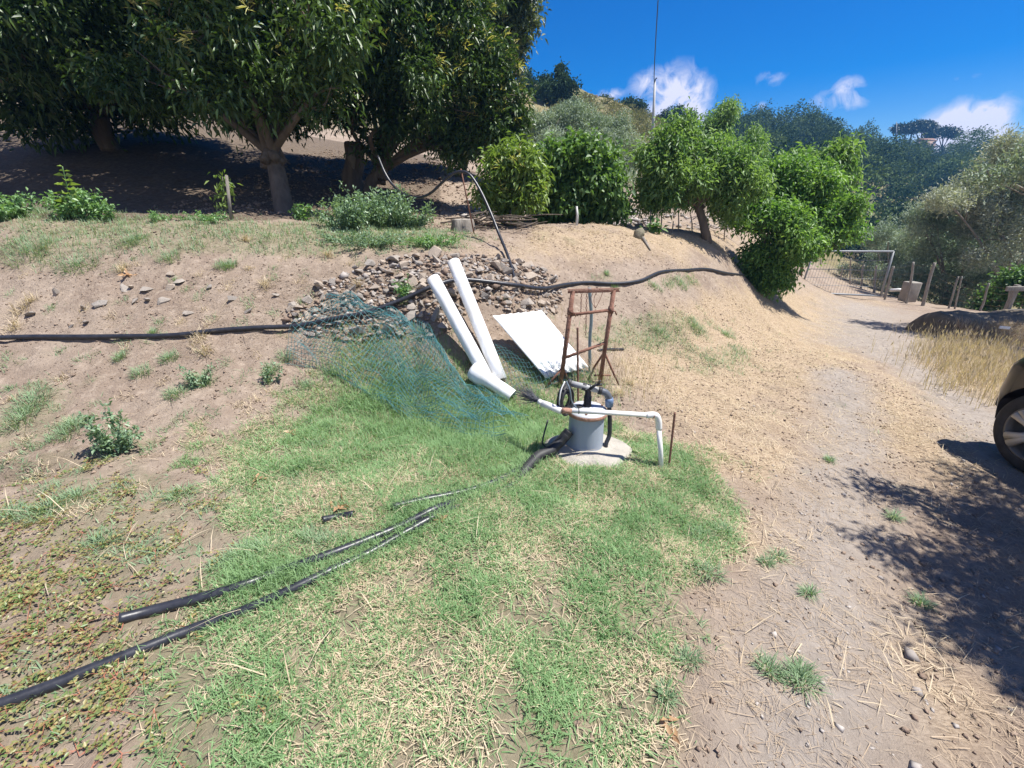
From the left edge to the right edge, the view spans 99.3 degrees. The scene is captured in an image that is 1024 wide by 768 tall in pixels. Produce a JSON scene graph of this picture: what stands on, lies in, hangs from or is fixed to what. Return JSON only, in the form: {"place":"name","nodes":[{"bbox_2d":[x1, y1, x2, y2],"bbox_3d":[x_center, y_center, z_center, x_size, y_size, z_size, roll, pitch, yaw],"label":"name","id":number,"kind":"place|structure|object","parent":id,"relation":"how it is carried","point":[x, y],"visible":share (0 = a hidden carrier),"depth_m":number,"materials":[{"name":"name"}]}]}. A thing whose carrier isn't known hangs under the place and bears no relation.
{"place":"outdoors","nodes":[
{"label":"outdoors","id":0,"kind":"place"},
{"bbox_2d":[0,100,1023,767],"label":"ground","id":1,"kind":"structure","parent":0,"point":[138,176],"depth_m":3.52,"materials":[{"name":"soil"}]},
{"bbox_2d":[0,187,45,220],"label":"weed","id":2,"kind":"object","parent":1,"relation":"on","point":[8,208],"visible":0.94,"depth_m":5.29,"materials":[{"name":"green plant"}]},
{"bbox_2d":[39,187,92,219],"bbox_3d":[-5.416,-2.192,5.313,0.483,0.406,0.528,-20,29,-39],"label":"weed","id":3,"kind":"object","parent":1,"relation":"on","point":[65,212],"visible":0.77,"depth_m":5.26,"materials":[{"name":"green plant"}]},
{"bbox_2d":[0,0,135,121],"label":"chestnut tree","id":4,"kind":"object","parent":1,"relation":"on","point":[34,34],"visible":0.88,"depth_m":6.86,"materials":[{"name":"green plant"}]},
{"bbox_2d":[54,165,85,212],"bbox_3d":[-5.423,-2.331,5.278,0.357,0.591,0.346,0,22,0],"label":"tall weed","id":5,"kind":"object","parent":1,"relation":"on","point":[72,192],"visible":0.73,"depth_m":5.25,"materials":[{"name":"green plant"}]},
{"bbox_2d":[61,188,114,219],"bbox_3d":[-5.200,-2.200,5.382,0.402,0.433,0.438,8,24,19],"label":"weed","id":6,"kind":"object","parent":1,"relation":"on","point":[91,209],"visible":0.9,"depth_m":5.36,"materials":[{"name":"green plant"}]},
{"bbox_2d":[91,300,106,307],"bbox_3d":[-4.065,-0.795,4.296,0.129,0.044,0.096,-32,59,-29],"label":"stone","id":7,"kind":"object","parent":1,"relation":"on","point":[98,303],"visible":1,"depth_m":4.28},
{"bbox_2d":[0,0,207,157],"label":"chestnut tree","id":8,"kind":"object","parent":1,"relation":"on","point":[63,126],"visible":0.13,"depth_m":9.38,"materials":[{"name":"green plant"}]},
{"bbox_2d":[90,200,119,220],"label":"weed","id":9,"kind":"object","parent":1,"relation":"on","point":[110,214],"visible":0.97,"depth_m":5.39,"materials":[{"name":"green plant"}]},
{"bbox_2d":[72,397,144,456],"bbox_3d":[-2.743,0.322,2.979,0.373,0.387,0.290,15,27,32],"label":"thistle","id":10,"kind":"object","parent":1,"relation":"on","point":[124,440],"visible":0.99,"depth_m":2.97,"materials":[{"name":"green plant"}]},
{"bbox_2d":[0,455,281,767],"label":"ground weeds","id":11,"kind":"object","parent":1,"relation":"on","point":[98,708],"visible":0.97,"depth_m":1.77,"materials":[{"name":"green plant"}]},
{"bbox_2d":[147,210,171,221],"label":"weed","id":12,"kind":"object","parent":1,"relation":"on","point":[154,214],"visible":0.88,"depth_m":5.41,"materials":[{"name":"green plant"}]},
{"bbox_2d":[176,362,214,389],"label":"weed","id":13,"kind":"object","parent":1,"relation":"on","point":[193,380],"visible":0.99,"depth_m":3.62,"materials":[{"name":"green plant"}]},
{"bbox_2d":[169,210,228,222],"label":"weed","id":14,"kind":"object","parent":1,"relation":"on","point":[203,217],"visible":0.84,"depth_m":5.53,"materials":[{"name":"green plant"}]},
{"bbox_2d":[49,0,386,211],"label":"chestnut tree","id":15,"kind":"object","parent":1,"relation":"on","point":[245,69],"visible":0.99,"depth_m":6.11,"materials":[{"name":"green plant"}]},
{"bbox_2d":[204,169,240,217],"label":"sapling","id":16,"kind":"object","parent":1,"relation":"on","point":[223,197],"visible":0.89,"depth_m":5.77,"materials":[{"name":"green plant"}]},
{"bbox_2d":[225,175,232,219],"bbox_3d":[-3.704,-2.382,5.702,0.120,0.646,0.042,0,22,0],"label":"wooden stake","id":17,"kind":"object","parent":1,"relation":"on","point":[228,198],"visible":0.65,"depth_m":5.67,"materials":[{"name":"grey wood"}]},
{"bbox_2d":[0,480,515,710],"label":"black hose","id":18,"kind":"object","parent":1,"relation":"on","point":[49,686],"visible":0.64,"depth_m":1.74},
{"bbox_2d":[259,361,283,384],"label":"weed","id":19,"kind":"object","parent":1,"relation":"on","point":[266,376],"visible":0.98,"depth_m":3.77,"materials":[{"name":"green plant"}]},
{"bbox_2d":[288,203,312,220],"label":"weed","id":20,"kind":"object","parent":1,"relation":"on","point":[299,215],"visible":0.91,"depth_m":6.08,"materials":[{"name":"green plant"}]},
{"bbox_2d":[118,475,513,623],"bbox_3d":[-0.729,0.782,2.292,2.065,0.115,0.174,-15,27,-32],"label":"black hose","id":21,"kind":"object","parent":1,"relation":"on","point":[150,610],"visible":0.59,"depth_m":1.92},
{"bbox_2d":[321,510,354,523],"bbox_3d":[-0.956,0.732,2.397,0.178,0.057,0.063,-7,23,-16],"label":"black hose","id":22,"kind":"object","parent":1,"relation":"on","point":[331,516],"visible":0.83,"depth_m":2.39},
{"bbox_2d":[330,491,348,511],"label":"dead leaf","id":23,"kind":"object","parent":1,"relation":"on","point":[338,507],"visible":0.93,"depth_m":2.46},
{"bbox_2d":[312,194,370,230],"bbox_3d":[-2.229,-2.263,5.771,0.778,0.498,0.593,8,24,18],"label":"weed","id":24,"kind":"object","parent":1,"relation":"on","point":[345,217],"visible":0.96,"depth_m":5.70,"materials":[{"name":"green plant"}]},
{"bbox_2d":[341,141,364,192],"bbox_3d":[-3.512,-4.628,9.508,0.630,1.172,0.573,0,22,0],"label":"sawn trunk","id":25,"kind":"object","parent":1,"relation":"on","point":[352,173],"visible":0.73,"depth_m":9.36,"materials":[{"name":"brown plant"}]},
{"bbox_2d":[349,326,365,333],"bbox_3d":[-1.498,-0.517,4.217,0.157,0.110,0.076,-9,62,6],"label":"stone","id":26,"kind":"object","parent":1,"relation":"on","point":[357,329],"visible":0.79,"depth_m":4.19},
{"bbox_2d":[313,225,416,248],"bbox_3d":[-1.790,-1.798,5.348,1.255,0.277,0.777,-7,23,-16],"label":"weed","id":27,"kind":"object","parent":1,"relation":"on","point":[383,239],"visible":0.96,"depth_m":5.29,"materials":[{"name":"green plant"}]},
{"bbox_2d":[0,268,744,339],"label":"black hose","id":28,"kind":"object","parent":1,"relation":"on","point":[192,333],"visible":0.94,"depth_m":4.22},
{"bbox_2d":[330,181,420,226],"bbox_3d":[-1.991,-2.600,6.317,1.345,0.671,0.991,0,22,0],"label":"weed","id":29,"kind":"object","parent":1,"relation":"on","point":[379,210],"visible":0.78,"depth_m":6.20,"materials":[{"name":"green plant"}]},
{"bbox_2d":[22,316,772,767],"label":"grass","id":30,"kind":"structure","parent":1,"relation":"on","point":[396,426],"depth_m":2.17,"materials":[{"name":"plant"}]},
{"bbox_2d":[392,273,411,296],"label":"weed","id":31,"kind":"object","parent":1,"relation":"on","point":[404,290],"visible":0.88,"depth_m":4.45,"materials":[{"name":"green plant"}]},
{"bbox_2d":[285,291,528,438],"bbox_3d":[-0.893,-0.240,3.904,2.258,0.943,0.918,10,24,23],"label":"wire netting","id":32,"kind":"object","parent":1,"relation":"on","point":[447,361],"visible":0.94,"depth_m":3.90,"materials":[{"name":"plastic"}]},
{"bbox_2d":[380,197,436,228],"bbox_3d":[-1.513,-2.511,6.468,0.837,0.494,0.540,0,22,0],"label":"weed","id":33,"kind":"object","parent":1,"relation":"on","point":[420,220],"visible":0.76,"depth_m":6.43,"materials":[{"name":"green plant"}]},
{"bbox_2d":[403,310,416,321],"bbox_3d":[-1.021,-0.668,4.324,0.106,0.089,0.158,-1,37,49],"label":"stone","id":34,"kind":"object","parent":1,"relation":"on","point":[410,315],"visible":0.83,"depth_m":4.29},
{"bbox_2d":[408,277,417,286],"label":"stone","id":35,"kind":"object","parent":1,"relation":"on","point":[414,281],"visible":0.91,"depth_m":4.59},
{"bbox_2d":[301,0,539,196],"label":"chestnut tree","id":36,"kind":"object","parent":1,"relation":"on","point":[422,43],"visible":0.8,"depth_m":8.05,"materials":[{"name":"green plant"}]},
{"bbox_2d":[394,232,465,247],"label":"weed","id":37,"kind":"object","parent":1,"relation":"on","point":[427,241],"visible":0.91,"depth_m":5.42,"materials":[{"name":"green plant"}]},
{"bbox_2d":[428,246,441,257],"bbox_3d":[-0.903,-1.551,5.144,0.165,0.108,0.195,-3,57,28],"label":"stone","id":38,"kind":"object","parent":1,"relation":"on","point":[435,251],"visible":0.84,"depth_m":5.12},
{"bbox_2d":[430,305,440,321],"bbox_3d":[-0.754,-0.708,4.354,0.081,0.167,0.088,22,13,21],"label":"stone","id":39,"kind":"object","parent":1,"relation":"on","point":[435,313],"visible":0.94,"depth_m":4.33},
{"bbox_2d":[377,155,516,282],"bbox_3d":[-0.745,-2.260,5.985,0.663,1.794,3.581,-17,28,-35],"label":"black hose","id":40,"kind":"object","parent":1,"relation":"on","point":[480,191],"visible":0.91,"depth_m":5.95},
{"bbox_2d":[392,454,531,509],"bbox_3d":[-0.223,0.614,2.699,1.043,0.111,0.159,-17,28,-35],"label":"black hose","id":41,"kind":"object","parent":1,"relation":"on","point":[423,499],"visible":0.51,"depth_m":2.54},
{"bbox_2d":[451,219,475,231],"bbox_3d":[-0.751,-2.406,6.741,0.418,0.281,0.406,-14,26,-30],"label":"tree stump","id":42,"kind":"object","parent":1,"relation":"on","point":[461,224],"visible":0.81,"depth_m":6.59,"materials":[{"name":"grey wood"}]},
{"bbox_2d":[460,169,474,233],"bbox_3d":[-0.632,-2.581,6.322,0.022,0.959,0.385,9,24,21],"label":"hose stake","id":43,"kind":"object","parent":1,"relation":"on","point":[467,201],"visible":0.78,"depth_m":6.27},
{"bbox_2d":[448,258,506,379],"bbox_3d":[-0.347,-0.632,4.248,0.128,1.094,0.920,-15,27,-33],"label":"white pipe","id":44,"kind":"object","parent":1,"relation":"on","point":[482,334],"visible":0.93,"depth_m":4.20,"materials":[{"name":"plastic"}]},
{"bbox_2d":[0,198,979,767],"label":"weeds","id":45,"kind":"object","parent":1,"relation":"on","point":[668,696],"visible":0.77,"depth_m":3.27,"materials":[{"name":"plant"}]},
{"bbox_2d":[431,0,551,177],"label":"chestnut tree","id":46,"kind":"object","parent":1,"relation":"on","point":[523,19],"visible":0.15,"depth_m":10.88,"materials":[{"name":"green plant"}]},
{"bbox_2d":[467,363,515,400],"bbox_3d":[-0.188,-0.018,4.041,0.483,0.326,0.200,12,25,26],"label":"pipe coupling","id":47,"kind":"object","parent":1,"relation":"on","point":[479,374],"visible":0.93,"depth_m":3.99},
{"bbox_2d":[427,274,490,371],"bbox_3d":[-0.509,-0.557,4.158,0.781,0.909,0.128,19,29,38],"label":"white pipe","id":48,"kind":"object","parent":47,"relation":"on","point":[455,319],"visible":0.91,"depth_m":4.11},
{"bbox_2d":[488,260,500,270],"bbox_3d":[-0.219,-1.404,5.143,0.123,0.125,0.190,-9,24,-21],"label":"stone","id":49,"kind":"object","parent":1,"relation":"on","point":[496,264],"visible":0.97,"depth_m":5.08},
{"bbox_2d":[433,209,561,231],"bbox_3d":[-0.276,-2.564,6.877,2.195,0.386,0.716,0,22,0],"label":"brush pile","id":50,"kind":"object","parent":1,"relation":"on","point":[481,224],"visible":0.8,"depth_m":6.88,"materials":[{"name":"brown plant"}]},
{"bbox_2d":[501,266,512,274],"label":"stone","id":51,"kind":"object","parent":1,"relation":"on","point":[506,270],"visible":0.78,"depth_m":5.13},
{"bbox_2d":[466,130,556,225],"bbox_3d":[-0.021,-3.303,7.239,1.514,1.583,1.219,0,22,0],"label":"young tree","id":52,"kind":"object","parent":1,"relation":"on","point":[514,169],"visible":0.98,"depth_m":6.96,"materials":[{"name":"green plant"}]},
{"bbox_2d":[0,222,1023,767],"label":"dry grass","id":53,"kind":"structure","parent":1,"relation":"on","point":[980,354],"depth_m":2.25,"materials":[{"name":"plant"}]},
{"bbox_2d":[0,149,1023,767],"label":"soil clods","id":54,"kind":"object","parent":1,"relation":"on","point":[494,287],"visible":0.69,"depth_m":4.37,"materials":[{"name":"soil"}]},
{"bbox_2d":[0,248,1023,767],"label":"straw litter","id":55,"kind":"object","parent":1,"relation":"on","point":[1012,518],"visible":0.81,"depth_m":2.12,"materials":[{"name":"plant"}]},
{"bbox_2d":[520,298,534,305],"bbox_3d":[0.172,-0.912,4.862,0.152,0.086,0.154,1,38,36],"label":"stone","id":56,"kind":"object","parent":1,"relation":"on","point":[527,302],"visible":0.92,"depth_m":4.82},
{"bbox_2d":[524,272,538,280],"bbox_3d":[0.224,-1.312,5.344,0.182,0.116,0.107,-14,26,-31],"label":"stone","id":57,"kind":"object","parent":1,"relation":"on","point":[530,275],"visible":0.91,"depth_m":5.31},
{"bbox_2d":[493,310,587,377],"bbox_3d":[0.299,-0.411,4.368,0.892,0.574,0.415,10,25,24],"label":"corrugated sheet","id":58,"kind":"object","parent":1,"relation":"on","point":[537,336],"visible":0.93,"depth_m":4.35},
{"bbox_2d":[494,343,590,393],"bbox_3d":[0.259,-0.229,4.367,0.930,0.353,0.560,-13,26,-28],"label":"wire netting","id":59,"kind":"object","parent":1,"relation":"on","point":[528,368],"visible":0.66,"depth_m":4.21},
{"bbox_2d":[514,428,572,477],"bbox_3d":[0.188,0.477,2.918,0.576,0.239,0.141,-21,30,-40],"label":"suction pipe","id":60,"kind":"object","parent":1,"relation":"on","point":[557,444],"visible":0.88,"depth_m":2.97,"materials":[{"name":"plastic"}]},
{"bbox_2d":[523,88,587,148],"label":"olive tree","id":61,"kind":"object","parent":1,"relation":"on","point":[547,122],"visible":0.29,"depth_m":17.69,"materials":[{"name":"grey plant"}]},
{"bbox_2d":[576,327,578,400],"bbox_3d":[0.577,-0.097,3.812,0.072,0.814,0.019,0,22,0],"label":"rebar","id":62,"kind":"object","parent":1,"relation":"on","point":[577,331],"visible":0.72,"depth_m":3.76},
{"bbox_2d":[524,123,636,226],"bbox_3d":[1.187,-3.743,8.190,2.440,2.040,1.567,0,22,0],"label":"fig tree","id":63,"kind":"object","parent":1,"relation":"on","point":[588,171],"visible":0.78,"depth_m":7.78,"materials":[{"name":"green plant"}]},
{"bbox_2d":[545,288,619,386],"bbox_3d":[0.693,-0.414,4.140,0.719,0.990,0.362,-16,27,-34],"label":"rusty trestle","id":64,"kind":"object","parent":1,"relation":"on","point":[610,310],"visible":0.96,"depth_m":4.08,"materials":[{"name":"metal"}]},
{"bbox_2d":[545,434,631,466],"bbox_3d":[0.555,0.487,3.183,0.653,0.150,0.548,0,22,0],"label":"concrete base","id":65,"kind":"object","parent":1,"relation":"on","point":[603,455],"visible":0.45,"depth_m":3.03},
{"bbox_2d":[567,379,613,450],"bbox_3d":[0.531,0.212,3.069,0.284,0.541,0.290,-18,29,-37],"label":"pump well","id":66,"kind":"object","parent":65,"relation":"on","point":[587,430],"visible":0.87,"depth_m":3.01,"materials":[{"name":"metal"}]},
{"bbox_2d":[556,381,576,415],"bbox_3d":[0.361,0.080,2.958,0.138,0.261,0.194,-4,23,-8],"label":"cable coil","id":67,"kind":"object","parent":66,"relation":"attached to","point":[565,388],"visible":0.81,"depth_m":2.91,"materials":[{"name":"black rubber"}]},
{"bbox_2d":[588,288,592,373],"bbox_3d":[0.778,-0.502,4.386,0.111,0.921,0.051,18,28,36],"label":"upright hose","id":68,"kind":"object","parent":1,"relation":"on","point":[590,326],"visible":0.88,"depth_m":4.34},
{"bbox_2d":[555,94,648,192],"bbox_3d":[3.606,-10.102,18.921,5.384,4.428,3.763,19,29,39],"label":"olive tree","id":69,"kind":"object","parent":1,"relation":"on","point":[609,126],"visible":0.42,"depth_m":18.04,"materials":[{"name":"green plant"}]},
{"bbox_2d":[540,400,663,467],"bbox_3d":[0.620,0.374,2.965,0.866,0.492,0.126,3,23,7],"label":"outlet pipe","id":70,"kind":"object","parent":1,"relation":"on","point":[656,416],"visible":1,"depth_m":2.88,"materials":[{"name":"white plastic"}]},
{"bbox_2d":[510,382,541,406],"bbox_3d":[0.097,0.085,3.053,0.190,0.150,0.287,-7,24,-17],"label":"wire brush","id":71,"kind":"object","parent":70,"relation":"attached to","point":[531,396],"visible":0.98,"depth_m":3.05,"materials":[{"name":"plastic"}]},
{"bbox_2d":[633,227,650,250],"bbox_3d":[2.148,-2.412,7.227,0.225,0.341,0.475,0,22,0],"label":"log","id":72,"kind":"object","parent":1,"relation":"on","point":[639,233],"visible":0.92,"depth_m":7.25,"materials":[{"name":"brown wood"}]},
{"bbox_2d":[640,215,668,234],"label":"young plant","id":73,"kind":"object","parent":1,"relation":"on","point":[655,226],"visible":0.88,"depth_m":7.92,"materials":[{"name":"green plant"}]},
{"bbox_2d":[656,716,680,744],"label":"dead leaf","id":74,"kind":"object","parent":1,"relation":"on","point":[662,722],"visible":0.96,"depth_m":1.45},
{"bbox_2d":[668,412,675,466],"bbox_3d":[1.084,0.406,2.960,0.035,0.465,0.017,13,26,29],"label":"rebar","id":75,"kind":"object","parent":1,"relation":"on","point":[672,435],"visible":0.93,"depth_m":2.94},
{"bbox_2d":[621,96,779,243],"bbox_3d":[3.548,-3.926,8.222,3.009,2.586,1.726,0,22,0],"label":"walnut tree","id":76,"kind":"object","parent":1,"relation":"on","point":[683,168],"visible":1,"depth_m":7.93,"materials":[{"name":"green plant"}]},
{"bbox_2d":[686,214,734,229],"bbox_3d":[5.377,-4.166,11.126,1.932,0.530,0.934,0,22,0],"label":"branch pile","id":77,"kind":"object","parent":1,"relation":"on","point":[709,226],"visible":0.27,"depth_m":10.96,"materials":[{"name":"brown wood"}]},
{"bbox_2d":[698,93,775,162],"bbox_3d":[9.334,-9.934,18.605,3.637,4.515,2.475,0,22,0],"label":"walnut tree","id":78,"kind":"object","parent":1,"relation":"on","point":[728,110],"visible":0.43,"depth_m":17.98,"materials":[{"name":"green plant"}]},
{"bbox_2d":[714,138,888,301],"bbox_3d":[5.858,-3.314,9.152,3.243,3.258,2.242,-10,24,-22],"label":"cherry tree","id":79,"kind":"object","parent":1,"relation":"on","point":[805,216],"visible":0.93,"depth_m":8.75,"materials":[{"name":"green plant"}]},
{"bbox_2d":[770,129,871,197],"bbox_3d":[6.775,-3.990,9.880,2.250,3.255,1.350,0,22,0],"label":"walnut tree","id":80,"kind":"object","parent":1,"relation":"on","point":[846,150],"visible":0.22,"depth_m":9.31,"materials":[{"name":"green plant"}]},
{"bbox_2d":[820,258,892,297],"bbox_3d":[15.557,-5.290,20.458,0.528,1.991,13.143,9,24,21],"label":"wire fence","id":81,"kind":"object","parent":1,"relation":"on","point":[862,277],"visible":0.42,"depth_m":17.61,"materials":[{"name":"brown metal"}]},
{"bbox_2d":[897,281,921,301],"bbox_3d":[12.726,-2.954,13.925,0.340,0.620,0.340,0,22,0],"label":"stone block","id":82,"kind":"object","parent":1,"relation":"on","point":[914,294],"depth_m":13.84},
{"bbox_2d":[870,190,1023,311],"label":"olive tree","id":83,"kind":"object","parent":1,"relation":"on","point":[936,245],"visible":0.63,"depth_m":16.63,"materials":[{"name":"green plant"}]},
{"bbox_2d":[883,262,1020,310],"bbox_3d":[13.359,-2.679,12.804,3.654,1.648,0.511,12,25,26],"label":"wire fence","id":84,"kind":"object","parent":1,"relation":"on","point":[928,284],"visible":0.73,"depth_m":12.99,"materials":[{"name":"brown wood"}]},
{"bbox_2d":[905,309,1023,346],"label":"earth mound","id":85,"kind":"object","parent":1,"relation":"on","point":[1010,315],"visible":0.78,"depth_m":8.81,"materials":[{"name":"soil"}]},
{"bbox_2d":[952,313,1023,347],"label":"mound grass","id":86,"kind":"structure","parent":85,"relation":"on","point":[1014,334],"depth_m":8.33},
{"bbox_2d":[914,122,1023,309],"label":"olive tree","id":87,"kind":"object","parent":1,"relation":"on","point":[1000,210],"visible":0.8,"depth_m":14.81,"materials":[{"name":"green plant"}]},
{"bbox_2d":[956,133,1023,204],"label":"olive tree","id":88,"kind":"object","parent":1,"relation":"on","point":[1005,177],"visible":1,"depth_m":8.83,"materials":[{"name":"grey plant"}]},
{"bbox_2d":[965,261,1023,311],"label":"shrub","id":89,"kind":"object","parent":1,"relation":"on","point":[996,295],"visible":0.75,"depth_m":13.42,"materials":[{"name":"green plant"}]},
{"bbox_2d":[1003,285,1023,309],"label":"timber rail","id":90,"kind":"object","parent":1,"relation":"on","point":[1014,289],"visible":0.59,"depth_m":11.34,"materials":[{"name":"grey wood"}]},
{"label":"gate post","id":91,"kind":"object","parent":1,"relation":"on","visible":0},
{"bbox_2d":[804,250,894,296],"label":"field gate","id":92,"kind":"structure","parent":91,"relation":"attached to","point":[887,270],"depth_m":13.28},
{"bbox_2d":[286,198,1021,767],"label":"gravel","id":93,"kind":"structure","parent":0,"point":[910,654],"depth_m":4.32,"materials":[{"name":"stone"}]},
{"bbox_2d":[321,81,1021,310],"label":"hills","id":94,"kind":"structure","parent":0,"point":[540,104],"depth_m":39.45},
{"bbox_2d":[516,66,539,99],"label":"oak tree","id":95,"kind":"object","parent":94,"relation":"on","point":[530,77],"visible":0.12,"depth_m":39.53,"materials":[{"name":"green plant"}]},
{"bbox_2d":[535,56,583,107],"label":"oak tree","id":96,"kind":"object","parent":94,"relation":"on","point":[560,84],"visible":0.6,"depth_m":37.36,"materials":[{"name":"green plant"}]},
{"bbox_2d":[539,90,708,194],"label":"scrub","id":97,"kind":"object","parent":94,"relation":"on","point":[643,114],"visible":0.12,"depth_m":47.72,"materials":[{"name":"green plant"}]},
{"bbox_2d":[619,94,649,111],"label":"bush","id":98,"kind":"object","parent":94,"relation":"on","point":[640,104],"visible":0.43,"depth_m":57.56,"materials":[{"name":"green plant"}]},
{"bbox_2d":[651,77,656,139],"bbox_3d":[12.939,-24.352,39.689,0.650,5.988,0.339,-5,23,-12],"label":"power pole","id":99,"kind":"object","parent":94,"relation":"on","point":[653,107],"visible":0.72,"depth_m":39.34,"materials":[{"name":"concrete"}]},
{"bbox_2d":[654,0,658,81],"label":"power cable","id":100,"kind":"object","parent":99,"relation":"attached to","point":[655,40],"visible":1,"depth_m":17.49,"materials":[{"name":"black rubber"}]},
{"bbox_2d":[657,103,699,122],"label":"bush","id":101,"kind":"object","parent":94,"relation":"on","point":[679,111],"visible":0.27,"depth_m":61.55,"materials":[{"name":"green plant"}]},
{"bbox_2d":[699,98,1023,272],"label":"wood","id":102,"kind":"object","parent":94,"relation":"on","point":[899,164],"visible":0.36,"depth_m":75.35,"materials":[{"name":"green plant"}]},
{"bbox_2d":[827,213,936,291],"bbox_3d":[19.614,-6.537,22.398,5.823,4.310,2.826,-9,24,-21],"label":"olive tree","id":103,"kind":"object","parent":94,"relation":"on","point":[881,238],"visible":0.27,"depth_m":22.00,"materials":[{"name":"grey plant"}]},
{"bbox_2d":[888,121,927,140],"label":"stone pine","id":104,"kind":"object","parent":94,"relation":"on","point":[903,129],"visible":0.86,"depth_m":131.44,"materials":[{"name":"green plant"}]},
{"bbox_2d":[905,119,939,139],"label":"stone pine","id":105,"kind":"object","parent":94,"relation":"on","point":[930,124],"visible":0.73,"depth_m":130.67,"materials":[{"name":"green plant"}]},
{"bbox_2d":[917,138,936,149],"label":"house","id":106,"kind":"structure","parent":94,"relation":"on","point":[932,141],"depth_m":127.49,"materials":[{"name":"white paint"}]},
{"bbox_2d":[920,124,963,152],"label":"stone pine","id":107,"kind":"object","parent":94,"relation":"on","point":[946,131],"visible":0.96,"depth_m":131.85,"materials":[{"name":"green plant"}]},
{"bbox_2d":[512,0,1023,154],"label":"sky","id":108,"kind":"structure","parent":0,"point":[958,63],"materials":[{"name":"blue"}]},
{"bbox_2d":[713,298,1023,767],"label":"dirt track","id":109,"kind":"structure","parent":0,"point":[854,740],"depth_m":2.12,"materials":[{"name":"soil"}]},
{"bbox_2d":[993,357,1023,471],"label":"parked car","id":110,"kind":"object","parent":109,"relation":"on","point":[1008,430],"visible":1,"depth_m":3.62,"materials":[{"name":"paint"}]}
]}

